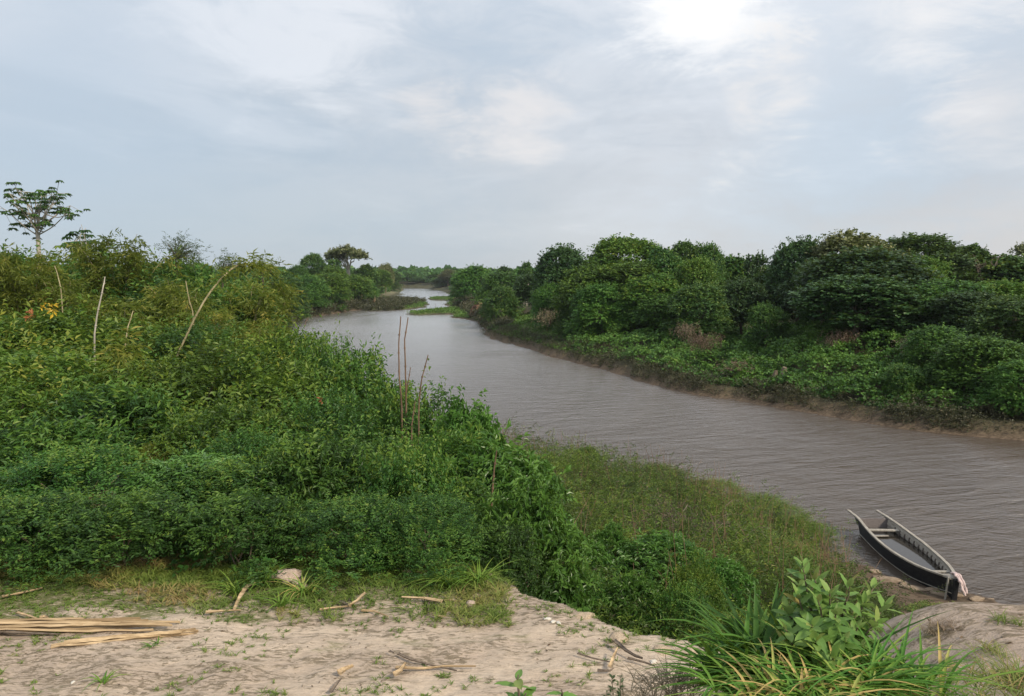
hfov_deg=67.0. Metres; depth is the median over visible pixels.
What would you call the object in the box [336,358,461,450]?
bush
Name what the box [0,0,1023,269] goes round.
sky
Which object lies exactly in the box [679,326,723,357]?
dead creeper
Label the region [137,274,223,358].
bamboo clump
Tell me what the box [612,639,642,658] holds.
fallen stick
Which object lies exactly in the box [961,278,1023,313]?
forest tree
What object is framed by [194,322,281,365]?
bamboo clump
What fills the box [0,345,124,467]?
bush
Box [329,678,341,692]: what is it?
fallen stick
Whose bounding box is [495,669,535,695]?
guava sapling
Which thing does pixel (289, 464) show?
bush
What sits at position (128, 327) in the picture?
slender cane
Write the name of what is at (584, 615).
sand knob
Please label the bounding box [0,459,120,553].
bush
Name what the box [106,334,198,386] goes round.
bamboo clump
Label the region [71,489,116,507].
leaf cluster
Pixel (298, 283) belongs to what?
forest tree
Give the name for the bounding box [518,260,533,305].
thin crowned tree
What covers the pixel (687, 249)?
forest tree
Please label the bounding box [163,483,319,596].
bush
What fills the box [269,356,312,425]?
bamboo clump
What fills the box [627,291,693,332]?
forest tree
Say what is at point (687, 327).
dead creeper
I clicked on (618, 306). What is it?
forest tree
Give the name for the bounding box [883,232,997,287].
forest tree
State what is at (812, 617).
guava bush
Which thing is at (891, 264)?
forest tree
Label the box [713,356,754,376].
dead shrub
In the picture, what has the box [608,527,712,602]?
bush
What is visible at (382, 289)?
vine thicket
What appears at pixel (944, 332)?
forest tree
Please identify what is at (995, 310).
forest tree
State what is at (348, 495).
bush
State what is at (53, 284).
bush
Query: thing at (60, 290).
slender tree
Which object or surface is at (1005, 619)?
grass tuft
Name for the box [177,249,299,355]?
leaning cane
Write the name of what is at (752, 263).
thin crowned tree
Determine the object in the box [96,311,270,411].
bush
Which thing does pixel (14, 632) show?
dry leaf stalk
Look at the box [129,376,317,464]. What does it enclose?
bush
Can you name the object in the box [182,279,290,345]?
bamboo clump
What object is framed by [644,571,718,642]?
bush
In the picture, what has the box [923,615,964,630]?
grass tuft
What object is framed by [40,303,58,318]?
leaf cluster
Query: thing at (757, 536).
scrub bush
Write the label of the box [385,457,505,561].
bush
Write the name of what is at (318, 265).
forest tree
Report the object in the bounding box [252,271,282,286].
forest tree
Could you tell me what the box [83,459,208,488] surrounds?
bush
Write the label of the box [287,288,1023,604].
river
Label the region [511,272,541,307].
forest tree
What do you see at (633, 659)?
fallen stick
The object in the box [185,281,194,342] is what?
slender cane
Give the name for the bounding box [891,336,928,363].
dead shrub
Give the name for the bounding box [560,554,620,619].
bush
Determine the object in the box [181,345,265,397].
bamboo clump
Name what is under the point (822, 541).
scrub stalks
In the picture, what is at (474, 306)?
earth slip
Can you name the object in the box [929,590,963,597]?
stone
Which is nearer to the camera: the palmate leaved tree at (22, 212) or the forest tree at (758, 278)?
the palmate leaved tree at (22, 212)
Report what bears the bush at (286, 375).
on the ground at (316, 661)
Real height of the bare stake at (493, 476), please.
2.384 m
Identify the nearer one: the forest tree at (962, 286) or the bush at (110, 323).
the bush at (110, 323)
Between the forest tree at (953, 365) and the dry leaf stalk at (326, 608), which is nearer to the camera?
the dry leaf stalk at (326, 608)
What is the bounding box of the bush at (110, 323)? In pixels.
[19,287,202,366]
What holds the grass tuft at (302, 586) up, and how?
on the ground at (316, 661)
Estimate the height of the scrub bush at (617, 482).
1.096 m
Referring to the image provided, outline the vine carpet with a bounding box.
[537,302,1023,416]
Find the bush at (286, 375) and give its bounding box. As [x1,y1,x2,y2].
[146,327,369,456]
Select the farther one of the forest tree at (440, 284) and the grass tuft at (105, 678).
the forest tree at (440, 284)
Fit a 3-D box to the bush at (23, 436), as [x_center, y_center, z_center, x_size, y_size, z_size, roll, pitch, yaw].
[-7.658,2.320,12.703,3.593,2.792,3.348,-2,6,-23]
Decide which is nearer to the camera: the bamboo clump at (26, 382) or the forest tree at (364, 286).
the bamboo clump at (26, 382)
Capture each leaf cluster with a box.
[23,308,35,321]
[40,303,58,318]
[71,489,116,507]
[93,326,153,372]
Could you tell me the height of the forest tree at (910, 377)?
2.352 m
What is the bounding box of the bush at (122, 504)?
[29,486,211,584]
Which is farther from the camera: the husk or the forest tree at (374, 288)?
the forest tree at (374, 288)
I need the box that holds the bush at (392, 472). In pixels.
[338,418,468,546]
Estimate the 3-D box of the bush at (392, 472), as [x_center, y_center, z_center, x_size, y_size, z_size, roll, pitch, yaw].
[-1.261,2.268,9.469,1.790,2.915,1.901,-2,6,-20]
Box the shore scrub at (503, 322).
[295,301,1023,433]
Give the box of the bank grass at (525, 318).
[372,295,594,354]
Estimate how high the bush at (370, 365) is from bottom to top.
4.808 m
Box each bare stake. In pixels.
[398,316,402,437]
[404,318,407,435]
[411,401,415,448]
[418,355,427,444]
[491,450,496,505]
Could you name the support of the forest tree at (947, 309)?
on the ground at (316, 661)
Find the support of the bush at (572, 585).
on the ground at (316, 661)
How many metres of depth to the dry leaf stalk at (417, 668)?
5.91 m
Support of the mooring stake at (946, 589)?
in the river
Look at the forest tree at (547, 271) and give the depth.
101.63 m
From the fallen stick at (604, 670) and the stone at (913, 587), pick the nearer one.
the fallen stick at (604, 670)
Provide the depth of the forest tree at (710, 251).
90.70 m
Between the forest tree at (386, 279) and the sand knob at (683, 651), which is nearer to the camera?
the sand knob at (683, 651)
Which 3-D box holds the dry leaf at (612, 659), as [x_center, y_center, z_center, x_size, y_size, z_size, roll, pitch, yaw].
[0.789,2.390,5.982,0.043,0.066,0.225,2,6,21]
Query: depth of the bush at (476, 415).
14.18 m
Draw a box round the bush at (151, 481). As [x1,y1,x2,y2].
[109,449,246,526]
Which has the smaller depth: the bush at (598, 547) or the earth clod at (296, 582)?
the earth clod at (296, 582)
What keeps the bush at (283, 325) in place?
on the ground at (316, 661)
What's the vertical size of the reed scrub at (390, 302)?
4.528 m
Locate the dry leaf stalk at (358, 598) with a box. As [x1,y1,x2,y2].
[349,592,365,605]
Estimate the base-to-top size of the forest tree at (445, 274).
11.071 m
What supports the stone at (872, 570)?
on the river
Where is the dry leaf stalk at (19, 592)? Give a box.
[2,588,41,597]
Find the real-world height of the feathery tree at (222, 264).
8.182 m
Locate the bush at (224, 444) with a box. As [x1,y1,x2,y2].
[161,412,330,498]
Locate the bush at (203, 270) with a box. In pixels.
[114,245,229,324]
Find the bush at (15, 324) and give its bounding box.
[0,287,109,362]
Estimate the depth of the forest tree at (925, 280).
61.50 m
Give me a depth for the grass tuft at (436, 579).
7.46 m
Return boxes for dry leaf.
[401,596,442,602]
[608,647,618,667]
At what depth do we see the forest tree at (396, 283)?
381.45 m
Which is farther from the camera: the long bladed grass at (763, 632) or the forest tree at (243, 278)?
the forest tree at (243, 278)
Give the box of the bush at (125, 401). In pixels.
[25,368,211,469]
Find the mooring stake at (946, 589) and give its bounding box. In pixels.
[944,577,949,599]
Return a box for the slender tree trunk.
[93,277,104,363]
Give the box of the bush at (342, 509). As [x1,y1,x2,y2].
[277,487,418,597]
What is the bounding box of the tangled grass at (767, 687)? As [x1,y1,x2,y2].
[644,638,947,695]
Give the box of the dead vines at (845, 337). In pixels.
[816,328,870,350]
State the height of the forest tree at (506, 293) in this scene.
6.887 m
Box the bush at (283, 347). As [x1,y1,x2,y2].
[212,309,335,429]
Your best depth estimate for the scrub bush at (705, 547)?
16.68 m
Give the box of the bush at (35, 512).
[0,482,111,595]
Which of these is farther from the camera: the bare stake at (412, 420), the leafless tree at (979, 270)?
the leafless tree at (979, 270)
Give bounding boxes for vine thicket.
[221,285,457,305]
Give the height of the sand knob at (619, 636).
0.098 m
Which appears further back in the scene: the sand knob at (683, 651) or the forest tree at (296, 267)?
the forest tree at (296, 267)
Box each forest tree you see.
[224,275,258,293]
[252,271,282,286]
[266,274,314,318]
[286,299,304,318]
[287,264,310,283]
[291,273,333,308]
[291,287,324,306]
[297,252,327,275]
[307,271,352,298]
[319,289,349,309]
[322,264,350,286]
[348,272,376,300]
[351,263,380,289]
[354,277,380,297]
[375,268,394,287]
[378,262,396,292]
[385,270,402,291]
[408,276,431,282]
[429,278,450,286]
[437,269,456,285]
[446,263,492,302]
[470,269,527,313]
[478,284,522,321]
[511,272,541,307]
[529,281,570,328]
[530,243,587,321]
[546,260,626,318]
[552,300,589,335]
[561,280,635,335]
[574,232,664,310]
[586,259,671,316]
[600,299,656,331]
[615,269,686,325]
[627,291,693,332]
[639,244,682,294]
[657,281,736,341]
[669,238,700,283]
[672,254,721,309]
[691,240,730,290]
[714,253,762,322]
[717,275,773,335]
[739,300,791,346]
[746,266,794,327]
[755,235,837,324]
[774,258,859,324]
[783,273,936,333]
[788,245,948,334]
[801,227,912,276]
[857,276,947,331]
[878,363,926,399]
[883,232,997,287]
[896,275,994,335]
[900,322,970,377]
[908,252,956,287]
[919,289,1023,331]
[922,331,1023,392]
[942,242,1013,283]
[956,294,1023,363]
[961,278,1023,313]
[974,253,1023,297]
[974,358,1023,414]
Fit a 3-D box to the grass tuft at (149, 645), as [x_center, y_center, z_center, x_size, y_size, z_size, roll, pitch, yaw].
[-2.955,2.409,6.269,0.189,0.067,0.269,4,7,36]
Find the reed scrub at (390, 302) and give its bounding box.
[286,293,485,330]
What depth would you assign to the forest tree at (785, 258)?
78.41 m
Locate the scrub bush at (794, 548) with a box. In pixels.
[738,533,844,574]
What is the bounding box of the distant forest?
[64,261,1020,312]
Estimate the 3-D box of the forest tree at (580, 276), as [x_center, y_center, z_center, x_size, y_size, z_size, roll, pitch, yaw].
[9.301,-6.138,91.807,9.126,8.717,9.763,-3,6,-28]
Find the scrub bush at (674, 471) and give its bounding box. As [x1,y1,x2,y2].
[630,460,693,490]
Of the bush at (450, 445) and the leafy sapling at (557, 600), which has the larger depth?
the bush at (450, 445)
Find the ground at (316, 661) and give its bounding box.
[0,281,1023,695]
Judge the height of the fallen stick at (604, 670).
0.019 m
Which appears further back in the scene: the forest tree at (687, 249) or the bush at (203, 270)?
the forest tree at (687, 249)
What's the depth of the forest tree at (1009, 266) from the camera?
79.17 m
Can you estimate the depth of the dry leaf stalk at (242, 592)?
7.12 m
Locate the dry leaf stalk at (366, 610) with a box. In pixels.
[361,609,388,616]
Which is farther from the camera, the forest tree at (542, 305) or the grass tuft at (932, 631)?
the forest tree at (542, 305)
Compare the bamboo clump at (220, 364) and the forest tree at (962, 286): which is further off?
the forest tree at (962, 286)
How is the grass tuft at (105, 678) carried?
on the ground at (316, 661)
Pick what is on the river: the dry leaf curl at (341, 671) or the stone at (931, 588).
the stone at (931, 588)
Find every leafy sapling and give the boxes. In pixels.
[532,575,559,602]
[588,519,637,571]
[696,552,761,619]
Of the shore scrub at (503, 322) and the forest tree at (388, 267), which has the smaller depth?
the shore scrub at (503, 322)
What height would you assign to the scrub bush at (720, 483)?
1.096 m
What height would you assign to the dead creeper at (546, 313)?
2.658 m
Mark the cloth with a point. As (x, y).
(958, 576)
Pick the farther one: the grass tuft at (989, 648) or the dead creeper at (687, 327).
the dead creeper at (687, 327)
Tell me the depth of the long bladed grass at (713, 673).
2.91 m
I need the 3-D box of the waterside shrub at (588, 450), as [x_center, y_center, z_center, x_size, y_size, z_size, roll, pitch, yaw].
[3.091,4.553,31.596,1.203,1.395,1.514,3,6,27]
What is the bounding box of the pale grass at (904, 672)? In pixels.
[715,608,1023,695]
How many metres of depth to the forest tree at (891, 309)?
57.49 m
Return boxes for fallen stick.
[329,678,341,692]
[397,652,456,670]
[577,652,609,662]
[597,668,613,671]
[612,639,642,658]
[627,657,653,665]
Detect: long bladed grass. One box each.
[635,618,784,695]
[646,579,953,690]
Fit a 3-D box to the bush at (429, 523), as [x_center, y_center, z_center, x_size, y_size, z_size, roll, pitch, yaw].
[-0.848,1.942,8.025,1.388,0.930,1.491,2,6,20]
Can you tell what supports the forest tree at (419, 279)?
on the ground at (316, 661)
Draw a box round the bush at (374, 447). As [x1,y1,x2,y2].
[257,424,431,496]
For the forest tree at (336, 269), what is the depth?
198.20 m
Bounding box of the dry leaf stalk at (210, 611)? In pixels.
[206,609,240,612]
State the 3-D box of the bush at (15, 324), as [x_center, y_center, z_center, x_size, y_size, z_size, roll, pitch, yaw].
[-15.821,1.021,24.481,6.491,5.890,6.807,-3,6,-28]
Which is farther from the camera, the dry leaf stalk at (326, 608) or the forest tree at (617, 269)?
the forest tree at (617, 269)
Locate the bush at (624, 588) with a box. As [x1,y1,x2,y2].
[599,567,671,634]
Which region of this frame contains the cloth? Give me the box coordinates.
[950,572,967,595]
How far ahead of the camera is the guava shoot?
2.73 m
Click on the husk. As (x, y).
(470, 602)
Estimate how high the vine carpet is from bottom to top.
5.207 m
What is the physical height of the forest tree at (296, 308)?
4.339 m
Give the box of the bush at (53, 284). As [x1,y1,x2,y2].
[0,258,103,324]
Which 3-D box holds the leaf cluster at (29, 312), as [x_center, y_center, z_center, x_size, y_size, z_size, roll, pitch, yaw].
[-13.989,-0.962,22.375,0.325,0.380,0.352,0,5,0]
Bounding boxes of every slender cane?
[124,311,132,362]
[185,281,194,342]
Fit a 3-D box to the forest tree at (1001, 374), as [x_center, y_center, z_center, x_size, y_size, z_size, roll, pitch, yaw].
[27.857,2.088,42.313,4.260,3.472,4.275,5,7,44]
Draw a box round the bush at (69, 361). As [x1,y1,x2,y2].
[0,326,225,450]
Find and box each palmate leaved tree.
[0,180,90,253]
[53,224,106,256]
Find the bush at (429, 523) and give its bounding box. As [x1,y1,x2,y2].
[357,484,496,594]
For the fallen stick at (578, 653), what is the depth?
6.01 m
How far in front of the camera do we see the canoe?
22.98 m
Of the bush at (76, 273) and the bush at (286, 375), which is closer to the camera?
the bush at (286, 375)
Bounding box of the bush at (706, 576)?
[663,544,733,618]
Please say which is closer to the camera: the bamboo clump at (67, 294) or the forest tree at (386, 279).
the bamboo clump at (67, 294)
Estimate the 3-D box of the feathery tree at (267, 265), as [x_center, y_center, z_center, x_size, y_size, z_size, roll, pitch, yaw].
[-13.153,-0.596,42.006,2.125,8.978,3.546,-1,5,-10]
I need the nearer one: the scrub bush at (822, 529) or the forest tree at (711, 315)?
the scrub bush at (822, 529)
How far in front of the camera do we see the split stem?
6.36 m
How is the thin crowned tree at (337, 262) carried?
on the ground at (316, 661)
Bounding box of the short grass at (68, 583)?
[0,494,700,695]
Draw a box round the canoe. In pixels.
[847,509,958,599]
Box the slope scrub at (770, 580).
[325,406,949,650]
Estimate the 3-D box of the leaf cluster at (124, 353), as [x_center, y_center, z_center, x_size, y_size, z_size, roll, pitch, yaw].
[-8.850,0.047,17.564,1.179,1.060,1.642,-2,6,-18]
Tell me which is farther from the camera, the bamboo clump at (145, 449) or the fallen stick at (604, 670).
the bamboo clump at (145, 449)
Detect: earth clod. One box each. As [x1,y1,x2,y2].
[268,568,306,584]
[292,580,306,588]
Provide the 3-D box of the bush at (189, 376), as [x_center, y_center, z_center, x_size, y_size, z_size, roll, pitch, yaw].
[-8.102,1.765,19.140,6.549,4.780,5.893,-3,6,-27]
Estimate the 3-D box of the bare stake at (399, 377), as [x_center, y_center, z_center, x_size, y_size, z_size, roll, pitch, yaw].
[-2.126,1.767,14.829,0.087,4.746,0.048,0,5,0]
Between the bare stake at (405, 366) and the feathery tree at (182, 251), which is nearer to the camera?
the bare stake at (405, 366)
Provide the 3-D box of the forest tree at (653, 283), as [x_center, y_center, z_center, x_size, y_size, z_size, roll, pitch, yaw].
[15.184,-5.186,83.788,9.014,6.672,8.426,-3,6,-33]
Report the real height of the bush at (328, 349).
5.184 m
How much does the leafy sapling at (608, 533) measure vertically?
1.369 m
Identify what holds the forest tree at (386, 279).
on the ground at (316, 661)
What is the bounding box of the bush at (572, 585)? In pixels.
[466,460,601,615]
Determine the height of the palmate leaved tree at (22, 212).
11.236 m
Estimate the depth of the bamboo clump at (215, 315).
27.99 m
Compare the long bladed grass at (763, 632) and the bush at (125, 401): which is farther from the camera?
the bush at (125, 401)
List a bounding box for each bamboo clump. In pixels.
[0,242,73,331]
[0,362,58,427]
[21,269,125,332]
[34,348,139,374]
[49,295,198,360]
[57,227,186,330]
[77,360,167,428]
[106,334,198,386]
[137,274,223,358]
[137,441,175,470]
[170,305,242,357]
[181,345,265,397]
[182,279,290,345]
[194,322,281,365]
[234,274,311,344]
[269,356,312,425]
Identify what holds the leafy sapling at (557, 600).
on the ground at (316, 661)
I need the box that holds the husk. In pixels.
[466,600,474,608]
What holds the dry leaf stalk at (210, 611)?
on the ground at (316, 661)
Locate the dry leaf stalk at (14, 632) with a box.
[0,630,59,634]
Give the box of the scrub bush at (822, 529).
[763,511,846,561]
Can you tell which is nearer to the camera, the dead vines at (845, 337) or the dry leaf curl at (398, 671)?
the dry leaf curl at (398, 671)
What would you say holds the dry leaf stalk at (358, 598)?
on the ground at (316, 661)
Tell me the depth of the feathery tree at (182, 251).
37.37 m
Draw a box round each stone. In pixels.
[869,569,881,573]
[873,575,908,582]
[899,584,928,591]
[924,587,939,590]
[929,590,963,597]
[968,596,984,601]
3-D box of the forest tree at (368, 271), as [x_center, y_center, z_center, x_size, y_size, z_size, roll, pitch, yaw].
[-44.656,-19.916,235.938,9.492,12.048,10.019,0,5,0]
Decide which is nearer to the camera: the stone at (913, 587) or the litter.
the litter
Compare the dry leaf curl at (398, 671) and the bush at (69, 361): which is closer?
the dry leaf curl at (398, 671)
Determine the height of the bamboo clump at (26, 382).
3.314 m
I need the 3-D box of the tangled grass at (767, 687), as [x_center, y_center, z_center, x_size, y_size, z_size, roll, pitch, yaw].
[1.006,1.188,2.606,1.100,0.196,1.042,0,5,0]
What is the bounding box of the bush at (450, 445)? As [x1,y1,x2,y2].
[388,411,524,509]
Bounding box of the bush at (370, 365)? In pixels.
[301,332,421,461]
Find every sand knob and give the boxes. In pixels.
[573,611,594,618]
[609,631,628,644]
[652,645,670,655]
[673,646,704,656]
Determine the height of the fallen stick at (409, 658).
0.043 m
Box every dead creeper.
[531,308,558,326]
[669,321,701,340]
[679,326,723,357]
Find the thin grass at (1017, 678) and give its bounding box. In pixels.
[890,635,1023,695]
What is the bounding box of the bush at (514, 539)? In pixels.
[445,510,555,601]
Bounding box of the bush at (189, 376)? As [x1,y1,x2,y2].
[50,321,300,466]
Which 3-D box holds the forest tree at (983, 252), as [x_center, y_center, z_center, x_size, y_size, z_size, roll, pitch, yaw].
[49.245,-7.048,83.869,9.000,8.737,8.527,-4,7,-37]
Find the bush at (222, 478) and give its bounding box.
[130,457,301,535]
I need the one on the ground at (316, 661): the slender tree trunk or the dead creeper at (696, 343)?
the slender tree trunk
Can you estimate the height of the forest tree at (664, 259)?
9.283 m
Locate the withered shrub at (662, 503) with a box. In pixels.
[613,474,701,537]
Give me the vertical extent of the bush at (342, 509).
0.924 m
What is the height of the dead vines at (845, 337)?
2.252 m
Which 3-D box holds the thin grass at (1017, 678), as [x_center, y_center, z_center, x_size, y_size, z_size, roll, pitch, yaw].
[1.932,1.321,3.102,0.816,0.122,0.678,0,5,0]
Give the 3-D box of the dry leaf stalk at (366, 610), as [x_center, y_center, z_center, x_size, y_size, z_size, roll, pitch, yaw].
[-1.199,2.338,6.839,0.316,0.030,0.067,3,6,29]
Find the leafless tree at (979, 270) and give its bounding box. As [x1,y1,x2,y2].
[970,254,1004,280]
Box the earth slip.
[469,302,481,316]
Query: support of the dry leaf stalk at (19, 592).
on the ground at (316, 661)
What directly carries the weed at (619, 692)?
on the ground at (316, 661)
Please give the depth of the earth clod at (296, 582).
7.47 m
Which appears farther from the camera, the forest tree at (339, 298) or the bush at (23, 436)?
the forest tree at (339, 298)
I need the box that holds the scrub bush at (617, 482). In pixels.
[559,469,667,518]
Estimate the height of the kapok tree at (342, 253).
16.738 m
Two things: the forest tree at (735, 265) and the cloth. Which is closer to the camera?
the cloth
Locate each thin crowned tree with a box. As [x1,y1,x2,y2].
[325,259,343,269]
[495,264,514,279]
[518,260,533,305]
[742,249,769,277]
[1007,241,1023,257]
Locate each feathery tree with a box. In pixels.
[153,230,212,279]
[213,248,249,303]
[251,254,282,283]
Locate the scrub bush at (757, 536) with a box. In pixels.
[688,515,823,570]
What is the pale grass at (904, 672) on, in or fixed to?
on the ground at (316, 661)
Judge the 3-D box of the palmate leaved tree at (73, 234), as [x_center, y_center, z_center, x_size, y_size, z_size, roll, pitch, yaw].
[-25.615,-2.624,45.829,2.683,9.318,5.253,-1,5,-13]
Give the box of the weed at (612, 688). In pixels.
[608,673,616,695]
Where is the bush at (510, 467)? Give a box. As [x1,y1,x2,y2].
[443,429,579,576]
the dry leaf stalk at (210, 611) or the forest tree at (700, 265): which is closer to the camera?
the dry leaf stalk at (210, 611)
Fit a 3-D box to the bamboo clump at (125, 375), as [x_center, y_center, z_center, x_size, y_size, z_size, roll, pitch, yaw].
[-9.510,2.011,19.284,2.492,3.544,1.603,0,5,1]
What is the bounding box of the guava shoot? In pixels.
[547,689,576,695]
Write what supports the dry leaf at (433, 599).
on the ground at (316, 661)
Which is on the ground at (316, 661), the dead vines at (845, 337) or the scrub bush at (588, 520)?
the scrub bush at (588, 520)
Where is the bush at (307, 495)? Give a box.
[275,479,362,530]
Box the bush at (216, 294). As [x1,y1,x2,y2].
[146,266,288,338]
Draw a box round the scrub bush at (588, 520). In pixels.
[579,511,631,541]
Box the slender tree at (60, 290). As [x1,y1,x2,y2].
[54,266,62,312]
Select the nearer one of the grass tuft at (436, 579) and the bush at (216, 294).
the grass tuft at (436, 579)
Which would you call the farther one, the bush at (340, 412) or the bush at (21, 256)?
the bush at (21, 256)
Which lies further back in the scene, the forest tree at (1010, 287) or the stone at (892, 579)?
the forest tree at (1010, 287)
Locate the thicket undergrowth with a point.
(182, 551)
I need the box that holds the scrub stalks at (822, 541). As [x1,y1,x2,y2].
[435,415,879,614]
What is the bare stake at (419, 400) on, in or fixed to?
on the ground at (316, 661)
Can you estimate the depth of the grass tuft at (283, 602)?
7.02 m
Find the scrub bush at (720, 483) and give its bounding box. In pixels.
[671,475,751,504]
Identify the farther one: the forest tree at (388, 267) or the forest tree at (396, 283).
the forest tree at (396, 283)
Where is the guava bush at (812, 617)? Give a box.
[770,553,904,673]
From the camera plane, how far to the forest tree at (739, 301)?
76.41 m
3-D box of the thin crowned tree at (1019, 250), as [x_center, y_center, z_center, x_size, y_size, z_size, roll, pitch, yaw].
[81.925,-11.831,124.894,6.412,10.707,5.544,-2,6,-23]
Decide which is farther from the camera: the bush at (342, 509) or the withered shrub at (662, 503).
the withered shrub at (662, 503)
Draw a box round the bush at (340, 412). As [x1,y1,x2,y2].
[230,372,393,478]
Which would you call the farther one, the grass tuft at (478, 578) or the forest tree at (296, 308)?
the forest tree at (296, 308)
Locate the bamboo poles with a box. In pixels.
[0,617,179,632]
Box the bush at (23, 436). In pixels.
[0,401,146,494]
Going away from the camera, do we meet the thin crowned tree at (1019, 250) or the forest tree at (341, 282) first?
the thin crowned tree at (1019, 250)
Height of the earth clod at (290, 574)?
0.136 m
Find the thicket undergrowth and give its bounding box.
[2,486,530,594]
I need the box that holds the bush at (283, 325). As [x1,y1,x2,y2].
[231,281,300,343]
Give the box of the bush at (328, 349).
[279,313,367,441]
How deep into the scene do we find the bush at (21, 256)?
41.84 m
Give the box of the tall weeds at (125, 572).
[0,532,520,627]
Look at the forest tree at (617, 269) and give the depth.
87.15 m
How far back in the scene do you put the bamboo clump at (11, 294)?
32.28 m
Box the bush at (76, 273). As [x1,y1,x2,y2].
[22,237,145,298]
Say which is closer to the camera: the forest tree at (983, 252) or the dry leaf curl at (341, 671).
the dry leaf curl at (341, 671)
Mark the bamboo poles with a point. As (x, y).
(74, 624)
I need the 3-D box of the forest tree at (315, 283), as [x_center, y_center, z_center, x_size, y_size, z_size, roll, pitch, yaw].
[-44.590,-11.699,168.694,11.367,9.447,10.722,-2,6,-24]
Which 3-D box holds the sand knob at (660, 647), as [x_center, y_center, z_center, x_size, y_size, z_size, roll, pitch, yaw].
[1.203,2.456,6.239,0.186,0.102,0.203,2,6,19]
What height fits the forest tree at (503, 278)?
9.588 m
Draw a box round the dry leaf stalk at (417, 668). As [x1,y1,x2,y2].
[395,665,475,669]
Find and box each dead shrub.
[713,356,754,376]
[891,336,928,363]
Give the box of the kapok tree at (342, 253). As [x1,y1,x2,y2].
[323,244,372,274]
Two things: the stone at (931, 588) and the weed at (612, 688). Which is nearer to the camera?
the weed at (612, 688)
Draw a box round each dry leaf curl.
[337,664,353,674]
[392,662,406,675]
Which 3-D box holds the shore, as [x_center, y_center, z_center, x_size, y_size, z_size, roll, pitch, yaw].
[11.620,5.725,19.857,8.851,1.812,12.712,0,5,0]
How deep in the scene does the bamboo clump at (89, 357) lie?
21.80 m
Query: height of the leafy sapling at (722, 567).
1.438 m
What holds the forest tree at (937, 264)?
on the ground at (316, 661)
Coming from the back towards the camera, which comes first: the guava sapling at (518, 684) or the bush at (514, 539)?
the bush at (514, 539)
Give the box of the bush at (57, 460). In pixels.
[0,436,158,553]
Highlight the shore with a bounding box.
[740,522,952,614]
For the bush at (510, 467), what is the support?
on the ground at (316, 661)
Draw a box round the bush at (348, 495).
[295,469,435,534]
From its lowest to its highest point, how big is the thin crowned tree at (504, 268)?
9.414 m
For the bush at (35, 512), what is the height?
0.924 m
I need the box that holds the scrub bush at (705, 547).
[666,535,747,565]
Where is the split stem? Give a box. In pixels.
[51,628,197,648]
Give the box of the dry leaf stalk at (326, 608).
[320,605,350,610]
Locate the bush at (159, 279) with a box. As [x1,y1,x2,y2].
[80,254,228,323]
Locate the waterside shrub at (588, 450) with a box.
[571,445,600,471]
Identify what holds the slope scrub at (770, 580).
on the ground at (316, 661)
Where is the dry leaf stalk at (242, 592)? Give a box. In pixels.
[233,582,262,609]
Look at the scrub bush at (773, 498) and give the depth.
26.04 m
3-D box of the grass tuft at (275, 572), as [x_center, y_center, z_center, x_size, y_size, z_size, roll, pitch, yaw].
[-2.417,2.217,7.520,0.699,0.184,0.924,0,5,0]
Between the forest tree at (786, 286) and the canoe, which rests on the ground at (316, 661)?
the forest tree at (786, 286)
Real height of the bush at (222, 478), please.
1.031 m
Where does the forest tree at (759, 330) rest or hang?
on the ground at (316, 661)
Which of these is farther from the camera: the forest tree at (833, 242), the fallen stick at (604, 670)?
the forest tree at (833, 242)
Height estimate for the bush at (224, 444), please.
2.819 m
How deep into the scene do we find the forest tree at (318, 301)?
163.25 m
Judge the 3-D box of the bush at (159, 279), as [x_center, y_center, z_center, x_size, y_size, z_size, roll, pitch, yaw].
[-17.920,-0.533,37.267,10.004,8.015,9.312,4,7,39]
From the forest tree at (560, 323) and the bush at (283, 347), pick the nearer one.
the bush at (283, 347)
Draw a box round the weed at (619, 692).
[616,675,624,695]
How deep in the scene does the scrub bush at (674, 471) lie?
29.95 m
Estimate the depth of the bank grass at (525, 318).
113.67 m
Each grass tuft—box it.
[83,668,131,691]
[136,636,162,651]
[199,569,261,599]
[226,560,298,593]
[248,583,309,615]
[250,570,337,601]
[395,557,489,596]
[424,556,521,595]
[914,617,950,637]
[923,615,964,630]
[961,638,1014,658]
[984,606,1023,628]
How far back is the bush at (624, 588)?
9.58 m
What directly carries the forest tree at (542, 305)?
on the ground at (316, 661)
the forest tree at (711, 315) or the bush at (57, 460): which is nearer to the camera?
the bush at (57, 460)
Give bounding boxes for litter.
[1,561,1023,692]
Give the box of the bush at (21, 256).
[0,238,75,282]
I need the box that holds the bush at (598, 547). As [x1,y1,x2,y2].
[553,532,620,585]
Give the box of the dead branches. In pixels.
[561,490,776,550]
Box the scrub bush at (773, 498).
[721,488,818,530]
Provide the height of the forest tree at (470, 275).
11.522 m
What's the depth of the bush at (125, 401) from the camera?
14.84 m
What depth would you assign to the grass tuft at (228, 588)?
7.34 m
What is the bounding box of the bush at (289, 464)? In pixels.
[226,419,397,533]
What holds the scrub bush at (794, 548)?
on the ground at (316, 661)
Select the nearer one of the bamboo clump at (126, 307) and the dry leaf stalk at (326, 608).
the dry leaf stalk at (326, 608)
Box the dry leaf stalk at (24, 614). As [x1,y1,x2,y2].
[16,611,36,617]
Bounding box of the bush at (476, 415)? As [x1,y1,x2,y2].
[431,384,511,456]
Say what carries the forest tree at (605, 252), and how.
on the ground at (316, 661)
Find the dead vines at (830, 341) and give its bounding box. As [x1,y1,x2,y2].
[822,332,837,357]
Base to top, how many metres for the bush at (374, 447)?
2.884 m
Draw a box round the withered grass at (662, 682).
[588,654,711,695]

